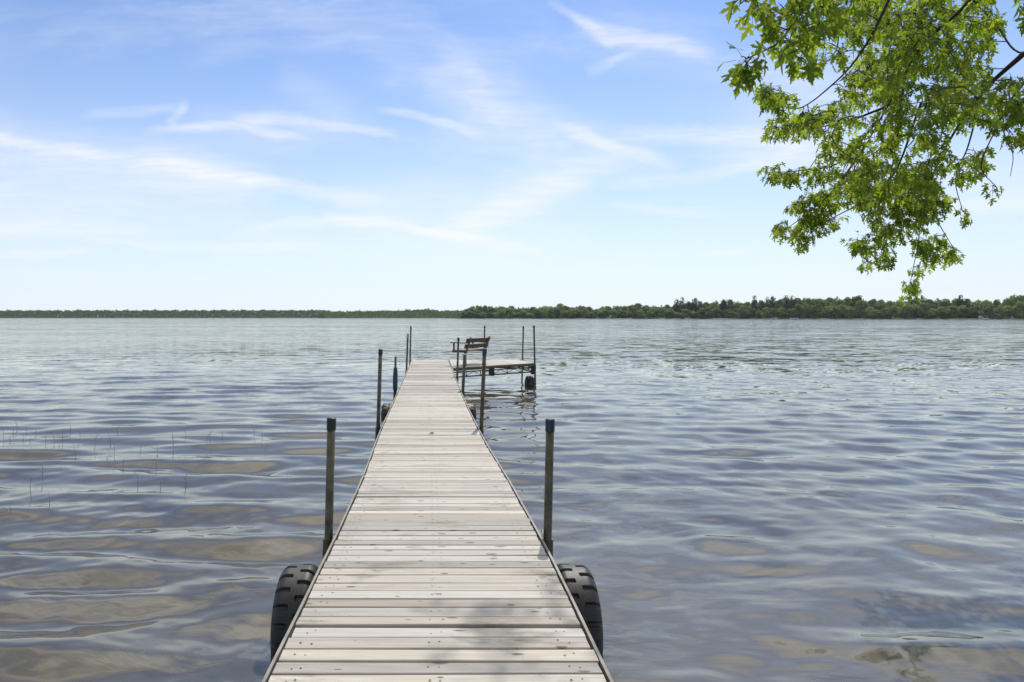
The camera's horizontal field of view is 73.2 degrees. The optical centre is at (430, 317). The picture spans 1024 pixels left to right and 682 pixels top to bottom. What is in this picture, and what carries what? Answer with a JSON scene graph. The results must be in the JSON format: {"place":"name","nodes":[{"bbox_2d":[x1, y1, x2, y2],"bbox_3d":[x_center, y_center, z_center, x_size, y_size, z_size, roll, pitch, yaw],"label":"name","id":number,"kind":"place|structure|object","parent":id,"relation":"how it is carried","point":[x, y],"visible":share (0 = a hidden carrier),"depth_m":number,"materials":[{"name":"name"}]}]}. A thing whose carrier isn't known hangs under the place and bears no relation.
{"place":"outdoors","nodes":[
{"label":"outdoors","id":0,"kind":"place"},
{"bbox_2d":[0,318,1023,681],"bbox_3d":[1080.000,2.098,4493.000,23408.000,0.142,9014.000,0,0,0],"label":"water","id":1,"kind":"structure","parent":0,"point":[788,500],"depth_m":8.79,"materials":[{"name":"liquid"}]},
{"bbox_2d":[262,326,613,681],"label":"dock","id":2,"kind":"object","parent":1,"relation":"in","point":[438,564],"visible":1,"depth_m":3.57,"materials":[{"name":"grey wood"}]},
{"bbox_2d":[449,325,535,386],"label":"dock platform","id":3,"kind":"structure","parent":2,"relation":"attached to","point":[491,365],"depth_m":20.66,"materials":[{"name":"grey wood"}]},
{"bbox_2d":[450,336,489,364],"bbox_3d":[1.226,1.002,20.603,0.716,0.838,1.380,0,0,34],"label":"bench","id":4,"kind":"object","parent":3,"relation":"on","point":[468,346],"visible":0.81,"depth_m":20.32,"materials":[{"name":"brown wood"}]},
{"bbox_2d":[0,0,1023,316],"label":"sky","id":5,"kind":"structure","parent":0,"point":[332,155],"materials":[{"name":"blue"}]},
{"bbox_2d":[6,316,1023,318],"bbox_3d":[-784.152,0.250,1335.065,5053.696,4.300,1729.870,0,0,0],"label":"shore","id":6,"kind":"structure","parent":0,"point":[675,318],"depth_m":792.87,"materials":[{"name":"green plant"}]},
{"bbox_2d":[0,309,329,317],"bbox_3d":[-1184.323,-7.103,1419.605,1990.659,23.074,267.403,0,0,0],"label":"wood","id":7,"kind":"object","parent":6,"relation":"on","point":[186,313],"visible":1,"depth_m":1524.66,"materials":[{"name":"green plant"}]},
{"bbox_2d":[320,308,465,317],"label":"nearer wood","id":8,"kind":"object","parent":6,"relation":"on","point":[418,313],"visible":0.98,"depth_m":1273.45,"materials":[{"name":"plant"}]},
{"bbox_2d":[466,311,474,317],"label":"broadleaf tree","id":9,"kind":"object","parent":6,"relation":"on","point":[469,314],"visible":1,"depth_m":960.12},
{"bbox_2d":[473,305,483,316],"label":"broadleaf tree","id":10,"kind":"object","parent":6,"relation":"on","point":[479,308],"visible":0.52,"depth_m":975.79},
{"bbox_2d":[481,305,487,317],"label":"broadleaf tree","id":11,"kind":"object","parent":6,"relation":"on","point":[485,308],"visible":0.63,"depth_m":971.31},
{"bbox_2d":[486,312,493,317],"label":"broadleaf tree","id":12,"kind":"object","parent":6,"relation":"on","point":[490,315],"visible":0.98,"depth_m":952.55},
{"bbox_2d":[486,307,497,317],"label":"broadleaf tree","id":13,"kind":"object","parent":6,"relation":"on","point":[491,309],"visible":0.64,"depth_m":962.81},
{"bbox_2d":[492,312,501,317],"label":"broadleaf tree","id":14,"kind":"object","parent":6,"relation":"on","point":[496,315],"visible":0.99,"depth_m":946.32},
{"bbox_2d":[497,308,508,315],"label":"broadleaf tree","id":15,"kind":"object","parent":6,"relation":"on","point":[506,311],"visible":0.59,"depth_m":952.36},
{"bbox_2d":[507,308,514,316],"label":"broadleaf tree","id":16,"kind":"object","parent":6,"relation":"on","point":[511,312],"visible":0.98,"depth_m":934.70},
{"bbox_2d":[519,310,527,317],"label":"broadleaf tree","id":17,"kind":"object","parent":6,"relation":"on","point":[523,313],"visible":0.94,"depth_m":925.63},
{"bbox_2d":[532,309,540,317],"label":"broadleaf tree","id":18,"kind":"object","parent":6,"relation":"on","point":[536,313],"visible":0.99,"depth_m":912.77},
{"bbox_2d":[538,310,547,317],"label":"broadleaf tree","id":19,"kind":"object","parent":6,"relation":"on","point":[543,314],"visible":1,"depth_m":907.50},
{"bbox_2d":[539,306,548,317],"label":"broadleaf tree","id":20,"kind":"object","parent":6,"relation":"on","point":[543,308],"visible":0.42,"depth_m":919.38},
{"bbox_2d":[547,308,552,317],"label":"broadleaf tree","id":21,"kind":"object","parent":6,"relation":"on","point":[550,311],"visible":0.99,"depth_m":905.76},
{"bbox_2d":[553,308,561,317],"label":"broadleaf tree","id":22,"kind":"object","parent":6,"relation":"on","point":[556,313],"visible":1,"depth_m":897.32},
{"bbox_2d":[556,303,564,317],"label":"broadleaf tree","id":23,"kind":"object","parent":6,"relation":"on","point":[559,306],"visible":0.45,"depth_m":908.88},
{"bbox_2d":[559,310,566,317],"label":"broadleaf tree","id":24,"kind":"object","parent":6,"relation":"on","point":[562,313],"visible":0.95,"depth_m":896.09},
{"bbox_2d":[565,309,575,317],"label":"broadleaf tree","id":25,"kind":"object","parent":6,"relation":"on","point":[570,312],"visible":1,"depth_m":886.27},
{"bbox_2d":[573,309,581,316],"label":"broadleaf tree","id":26,"kind":"object","parent":6,"relation":"on","point":[578,312],"visible":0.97,"depth_m":886.60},
{"bbox_2d":[581,308,588,317],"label":"broadleaf tree","id":27,"kind":"object","parent":6,"relation":"on","point":[584,311],"visible":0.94,"depth_m":880.62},
{"bbox_2d":[585,311,595,317],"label":"broadleaf tree","id":28,"kind":"object","parent":6,"relation":"on","point":[590,314],"visible":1,"depth_m":872.09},
{"bbox_2d":[596,312,604,317],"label":"broadleaf tree","id":29,"kind":"object","parent":6,"relation":"on","point":[599,314],"visible":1,"depth_m":864.66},
{"bbox_2d":[608,310,618,317],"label":"broadleaf tree","id":30,"kind":"object","parent":6,"relation":"on","point":[612,313],"visible":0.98,"depth_m":858.49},
{"bbox_2d":[616,310,629,316],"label":"broadleaf tree","id":31,"kind":"object","parent":6,"relation":"on","point":[621,313],"visible":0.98,"depth_m":852.01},
{"bbox_2d":[630,307,637,317],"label":"broadleaf tree","id":32,"kind":"object","parent":6,"relation":"on","point":[634,312],"visible":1,"depth_m":844.47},
{"bbox_2d":[636,309,645,317],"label":"broadleaf tree","id":33,"kind":"object","parent":6,"relation":"on","point":[640,313],"visible":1,"depth_m":835.64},
{"bbox_2d":[640,305,652,316],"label":"broadleaf tree","id":34,"kind":"object","parent":6,"relation":"on","point":[645,308],"visible":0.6,"depth_m":849.63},
{"bbox_2d":[646,311,653,317],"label":"broadleaf tree","id":35,"kind":"object","parent":6,"relation":"on","point":[649,313],"visible":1,"depth_m":830.03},
{"bbox_2d":[653,309,661,317],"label":"broadleaf tree","id":36,"kind":"object","parent":6,"relation":"on","point":[656,312],"visible":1,"depth_m":827.76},
{"bbox_2d":[664,309,675,317],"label":"broadleaf tree","id":37,"kind":"object","parent":6,"relation":"on","point":[670,312],"visible":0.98,"depth_m":817.94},
{"bbox_2d":[674,299,679,317],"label":"pine tree","id":38,"kind":"object","parent":6,"relation":"on","point":[678,305],"visible":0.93,"depth_m":826.87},
{"bbox_2d":[678,297,685,310],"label":"pine tree","id":39,"kind":"object","parent":6,"relation":"on","point":[681,302],"visible":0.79,"depth_m":819.64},
{"bbox_2d":[680,309,692,317],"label":"broadleaf tree","id":40,"kind":"object","parent":6,"relation":"on","point":[685,313],"visible":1,"depth_m":804.54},
{"bbox_2d":[683,301,692,317],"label":"pine tree","id":41,"kind":"object","parent":6,"relation":"on","point":[688,304],"visible":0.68,"depth_m":814.02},
{"bbox_2d":[689,310,699,317],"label":"broadleaf tree","id":42,"kind":"object","parent":6,"relation":"on","point":[694,315],"visible":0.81,"depth_m":803.22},
{"bbox_2d":[691,298,698,310],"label":"pine tree","id":43,"kind":"object","parent":6,"relation":"on","point":[695,304],"visible":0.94,"depth_m":812.57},
{"bbox_2d":[697,308,706,317],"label":"broadleaf tree","id":44,"kind":"object","parent":6,"relation":"on","point":[702,311],"visible":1,"depth_m":793.39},
{"bbox_2d":[699,302,710,315],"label":"broadleaf tree","id":45,"kind":"object","parent":6,"relation":"on","point":[705,304],"visible":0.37,"depth_m":805.00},
{"bbox_2d":[705,306,713,317],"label":"broadleaf tree","id":46,"kind":"object","parent":6,"relation":"on","point":[709,312],"visible":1,"depth_m":787.07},
{"bbox_2d":[711,300,719,317],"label":"broadleaf tree","id":47,"kind":"object","parent":6,"relation":"on","point":[713,305],"visible":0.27,"depth_m":805.43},
{"bbox_2d":[712,307,721,317],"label":"broadleaf tree","id":48,"kind":"object","parent":6,"relation":"on","point":[716,312],"visible":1,"depth_m":788.25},
{"bbox_2d":[719,299,728,317],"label":"pine tree","id":49,"kind":"object","parent":6,"relation":"on","point":[723,301],"visible":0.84,"depth_m":791.61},
{"bbox_2d":[720,309,731,317],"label":"broadleaf tree","id":50,"kind":"object","parent":6,"relation":"on","point":[724,312],"visible":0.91,"depth_m":782.62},
{"bbox_2d":[727,299,733,317],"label":"broadleaf tree","id":51,"kind":"object","parent":6,"relation":"on","point":[730,304],"visible":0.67,"depth_m":791.95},
{"bbox_2d":[727,311,737,317],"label":"broadleaf tree","id":52,"kind":"object","parent":6,"relation":"on","point":[732,314],"visible":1,"depth_m":773.95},
{"bbox_2d":[732,301,742,314],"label":"broadleaf tree","id":53,"kind":"object","parent":6,"relation":"on","point":[737,305],"visible":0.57,"depth_m":786.56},
{"bbox_2d":[736,305,746,317],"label":"broadleaf tree","id":54,"kind":"object","parent":6,"relation":"on","point":[742,307],"visible":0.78,"depth_m":769.91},
{"bbox_2d":[466,300,1018,317],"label":"trees","id":55,"kind":"object","parent":6,"relation":"on","point":[576,307],"visible":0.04,"depth_m":845.60,"materials":[{"name":"plant"}]},
{"bbox_2d":[740,306,756,317],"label":"broadleaf tree","id":56,"kind":"object","parent":6,"relation":"on","point":[749,313],"visible":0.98,"depth_m":763.92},
{"bbox_2d":[751,295,758,316],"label":"pine tree","id":57,"kind":"object","parent":6,"relation":"on","point":[754,305],"visible":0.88,"depth_m":768.18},
{"bbox_2d":[754,310,761,317],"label":"broadleaf tree","id":58,"kind":"object","parent":6,"relation":"on","point":[758,313],"visible":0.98,"depth_m":755.05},
{"bbox_2d":[757,300,765,317],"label":"broadleaf tree","id":59,"kind":"object","parent":6,"relation":"on","point":[760,306],"visible":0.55,"depth_m":775.77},
{"bbox_2d":[760,307,770,317],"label":"broadleaf tree","id":60,"kind":"object","parent":6,"relation":"on","point":[766,314],"visible":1,"depth_m":749.23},
{"bbox_2d":[762,296,770,308],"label":"pine tree","id":61,"kind":"object","parent":6,"relation":"on","point":[766,305],"visible":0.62,"depth_m":761.86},
{"bbox_2d":[769,296,775,317],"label":"pine tree","id":62,"kind":"object","parent":6,"relation":"on","point":[773,303],"visible":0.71,"depth_m":758.88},
{"bbox_2d":[768,308,779,317],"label":"broadleaf tree","id":63,"kind":"object","parent":6,"relation":"on","point":[774,313],"visible":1,"depth_m":743.55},
{"bbox_2d":[775,299,782,309],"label":"broadleaf tree","id":64,"kind":"object","parent":6,"relation":"on","point":[779,302],"visible":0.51,"depth_m":757.27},
{"bbox_2d":[776,307,786,317],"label":"broadleaf tree","id":65,"kind":"object","parent":6,"relation":"on","point":[781,311],"visible":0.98,"depth_m":742.24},
{"bbox_2d":[782,295,790,311],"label":"pine tree","id":66,"kind":"object","parent":6,"relation":"on","point":[785,303],"visible":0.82,"depth_m":746.28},
{"bbox_2d":[787,296,795,317],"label":"pine tree","id":67,"kind":"object","parent":6,"relation":"on","point":[792,302],"visible":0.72,"depth_m":749.82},
{"bbox_2d":[784,308,800,317],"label":"broadleaf tree","id":68,"kind":"object","parent":6,"relation":"on","point":[790,312],"visible":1,"depth_m":734.61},
{"bbox_2d":[788,298,802,316],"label":"broadleaf tree","id":69,"kind":"object","parent":6,"relation":"on","point":[798,300],"visible":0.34,"depth_m":750.67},
{"bbox_2d":[793,304,805,317],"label":"broadleaf tree","id":70,"kind":"object","parent":6,"relation":"on","point":[799,308],"visible":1,"depth_m":732.26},
{"bbox_2d":[798,297,810,317],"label":"broadleaf tree","id":71,"kind":"object","parent":6,"relation":"on","point":[804,301],"visible":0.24,"depth_m":744.33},
{"bbox_2d":[803,304,813,317],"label":"broadleaf tree","id":72,"kind":"object","parent":6,"relation":"on","point":[807,312],"visible":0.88,"depth_m":729.33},
{"bbox_2d":[804,298,814,306],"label":"broadleaf tree","id":73,"kind":"object","parent":6,"relation":"on","point":[809,300],"visible":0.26,"depth_m":741.50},
{"bbox_2d":[809,305,818,317],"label":"broadleaf tree","id":74,"kind":"object","parent":6,"relation":"on","point":[814,308],"visible":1,"depth_m":721.46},
{"bbox_2d":[813,298,827,317],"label":"broadleaf tree","id":75,"kind":"object","parent":6,"relation":"on","point":[819,303],"visible":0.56,"depth_m":731.38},
{"bbox_2d":[818,306,830,317],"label":"broadleaf tree","id":76,"kind":"object","parent":6,"relation":"on","point":[824,311],"visible":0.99,"depth_m":720.45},
{"bbox_2d":[823,297,834,306],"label":"broadleaf tree","id":77,"kind":"object","parent":6,"relation":"on","point":[828,300],"visible":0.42,"depth_m":735.90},
{"bbox_2d":[824,306,839,317],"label":"broadleaf tree","id":78,"kind":"object","parent":6,"relation":"on","point":[832,311],"visible":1,"depth_m":714.48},
{"bbox_2d":[829,296,845,317],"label":"broadleaf tree","id":79,"kind":"object","parent":6,"relation":"on","point":[837,302],"visible":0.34,"depth_m":728.27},
{"bbox_2d":[837,305,847,317],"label":"broadleaf tree","id":80,"kind":"object","parent":6,"relation":"on","point":[840,312],"visible":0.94,"depth_m":710.46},
{"bbox_2d":[842,297,851,308],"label":"broadleaf tree","id":81,"kind":"object","parent":6,"relation":"on","point":[847,300],"visible":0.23,"depth_m":726.53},
{"bbox_2d":[843,306,856,317],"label":"broadleaf tree","id":82,"kind":"object","parent":6,"relation":"on","point":[849,311],"visible":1,"depth_m":704.20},
{"bbox_2d":[849,296,861,317],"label":"broadleaf tree","id":83,"kind":"object","parent":6,"relation":"on","point":[852,304],"visible":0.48,"depth_m":716.06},
{"bbox_2d":[854,300,865,317],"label":"broadleaf tree","id":84,"kind":"object","parent":6,"relation":"on","point":[859,307],"visible":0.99,"depth_m":700.30,"materials":[{"name":"plant"}]},
{"bbox_2d":[860,306,878,317],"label":"broadleaf tree","id":85,"kind":"object","parent":6,"relation":"on","point":[869,313],"visible":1,"depth_m":691.11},
{"bbox_2d":[866,299,876,314],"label":"broadleaf tree","id":86,"kind":"object","parent":6,"relation":"on","point":[871,302],"visible":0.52,"depth_m":705.27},
{"bbox_2d":[872,310,881,318],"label":"broadleaf tree","id":87,"kind":"object","parent":6,"relation":"on","point":[878,312],"visible":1,"depth_m":685.70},
{"bbox_2d":[874,299,886,317],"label":"broadleaf tree","id":88,"kind":"object","parent":6,"relation":"on","point":[879,304],"visible":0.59,"depth_m":698.45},
{"bbox_2d":[879,308,890,317],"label":"broadleaf tree","id":89,"kind":"object","parent":6,"relation":"on","point":[886,312],"visible":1,"depth_m":684.11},
{"bbox_2d":[886,300,893,317],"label":"broadleaf tree","id":90,"kind":"object","parent":6,"relation":"on","point":[889,303],"visible":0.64,"depth_m":692.94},
{"bbox_2d":[889,306,902,317],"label":"broadleaf tree","id":91,"kind":"object","parent":6,"relation":"on","point":[894,308],"visible":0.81,"depth_m":683.33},
{"bbox_2d":[896,302,913,317],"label":"broadleaf tree","id":92,"kind":"object","parent":6,"relation":"on","point":[904,310],"visible":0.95,"depth_m":671.52,"materials":[{"name":"plant"}]},
{"bbox_2d":[908,303,918,317],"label":"broadleaf tree","id":93,"kind":"object","parent":6,"relation":"on","point":[914,312],"visible":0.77,"depth_m":672.78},
{"bbox_2d":[917,302,929,317],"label":"broadleaf tree","id":94,"kind":"object","parent":6,"relation":"on","point":[923,307],"visible":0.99,"depth_m":663.31,"materials":[{"name":"plant"}]},
{"bbox_2d":[918,299,935,314],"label":"broadleaf tree","id":95,"kind":"object","parent":6,"relation":"on","point":[929,301],"visible":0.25,"depth_m":675.37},
{"bbox_2d":[920,308,938,317],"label":"broadleaf tree","id":96,"kind":"object","parent":6,"relation":"on","point":[933,314],"visible":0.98,"depth_m":659.73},
{"bbox_2d":[929,298,946,312],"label":"broadleaf tree","id":97,"kind":"object","parent":6,"relation":"on","point":[937,302],"visible":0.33,"depth_m":670.55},
{"bbox_2d":[935,307,946,318],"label":"broadleaf tree","id":98,"kind":"object","parent":6,"relation":"on","point":[940,311],"visible":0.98,"depth_m":654.11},
{"bbox_2d":[941,298,952,312],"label":"broadleaf tree","id":99,"kind":"object","parent":6,"relation":"on","point":[945,301],"visible":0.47,"depth_m":665.92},
{"bbox_2d":[942,305,957,317],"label":"broadleaf tree","id":100,"kind":"object","parent":6,"relation":"on","point":[948,312],"visible":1,"depth_m":648.09,"materials":[{"name":"plant"}]},
{"bbox_2d":[952,298,960,317],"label":"broadleaf tree","id":101,"kind":"object","parent":6,"relation":"on","point":[954,300],"visible":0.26,"depth_m":662.28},
{"bbox_2d":[955,295,964,317],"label":"pine tree","id":102,"kind":"object","parent":6,"relation":"on","point":[959,304],"visible":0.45,"depth_m":654.97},
{"bbox_2d":[954,305,969,317],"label":"broadleaf tree","id":103,"kind":"object","parent":6,"relation":"on","point":[959,310],"visible":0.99,"depth_m":644.53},
{"bbox_2d":[961,298,972,317],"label":"pine tree","id":104,"kind":"object","parent":6,"relation":"on","point":[965,303],"visible":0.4,"depth_m":649.54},
{"bbox_2d":[962,307,977,317],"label":"broadleaf tree","id":105,"kind":"object","parent":6,"relation":"on","point":[970,311],"visible":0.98,"depth_m":639.64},
{"bbox_2d":[967,299,983,317],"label":"broadleaf tree","id":106,"kind":"object","parent":6,"relation":"on","point":[975,304],"visible":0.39,"depth_m":648.15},
{"bbox_2d":[972,311,985,317],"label":"broadleaf tree","id":107,"kind":"object","parent":6,"relation":"on","point":[978,313],"visible":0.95,"depth_m":633.86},
{"bbox_2d":[982,304,994,317],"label":"broadleaf tree","id":108,"kind":"object","parent":6,"relation":"on","point":[987,309],"visible":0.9,"depth_m":629.90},
{"bbox_2d":[992,299,1000,307],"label":"broadleaf tree","id":109,"kind":"object","parent":6,"relation":"on","point":[996,303],"visible":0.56,"depth_m":645.10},
{"bbox_2d":[989,306,1006,318],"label":"broadleaf tree","id":110,"kind":"object","parent":6,"relation":"on","point":[998,310],"visible":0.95,"depth_m":622.32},
{"bbox_2d":[992,313,1007,317],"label":"cabin","id":111,"kind":"object","parent":6,"relation":"on","point":[996,315],"visible":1,"depth_m":618.39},
{"bbox_2d":[997,303,1012,312],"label":"broadleaf tree","id":112,"kind":"object","parent":6,"relation":"on","point":[1002,305],"visible":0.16,"depth_m":638.11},
{"bbox_2d":[1002,306,1014,318],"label":"broadleaf tree","id":113,"kind":"object","parent":6,"relation":"on","point":[1008,309],"visible":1,"depth_m":614.72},
{"bbox_2d":[1002,295,1023,317],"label":"broadleaf tree","id":114,"kind":"object","parent":6,"relation":"on","point":[1009,301],"visible":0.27,"depth_m":633.91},
{"bbox_2d":[1012,301,1023,317],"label":"broadleaf tree","id":115,"kind":"object","parent":6,"relation":"on","point":[1017,311],"visible":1,"depth_m":611.57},
{"bbox_2d":[1013,295,1023,309],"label":"broadleaf tree","id":116,"kind":"object","parent":6,"relation":"on","point":[1020,298],"visible":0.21,"depth_m":623.94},
{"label":"shore bank","id":117,"kind":"structure","parent":0,"visible":0},
{"bbox_2d":[717,0,1023,305],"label":"maple tree","id":118,"kind":"object","parent":117,"relation":"on","point":[912,43],"visible":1,"depth_m":5.91,"materials":[{"name":"green plant"}]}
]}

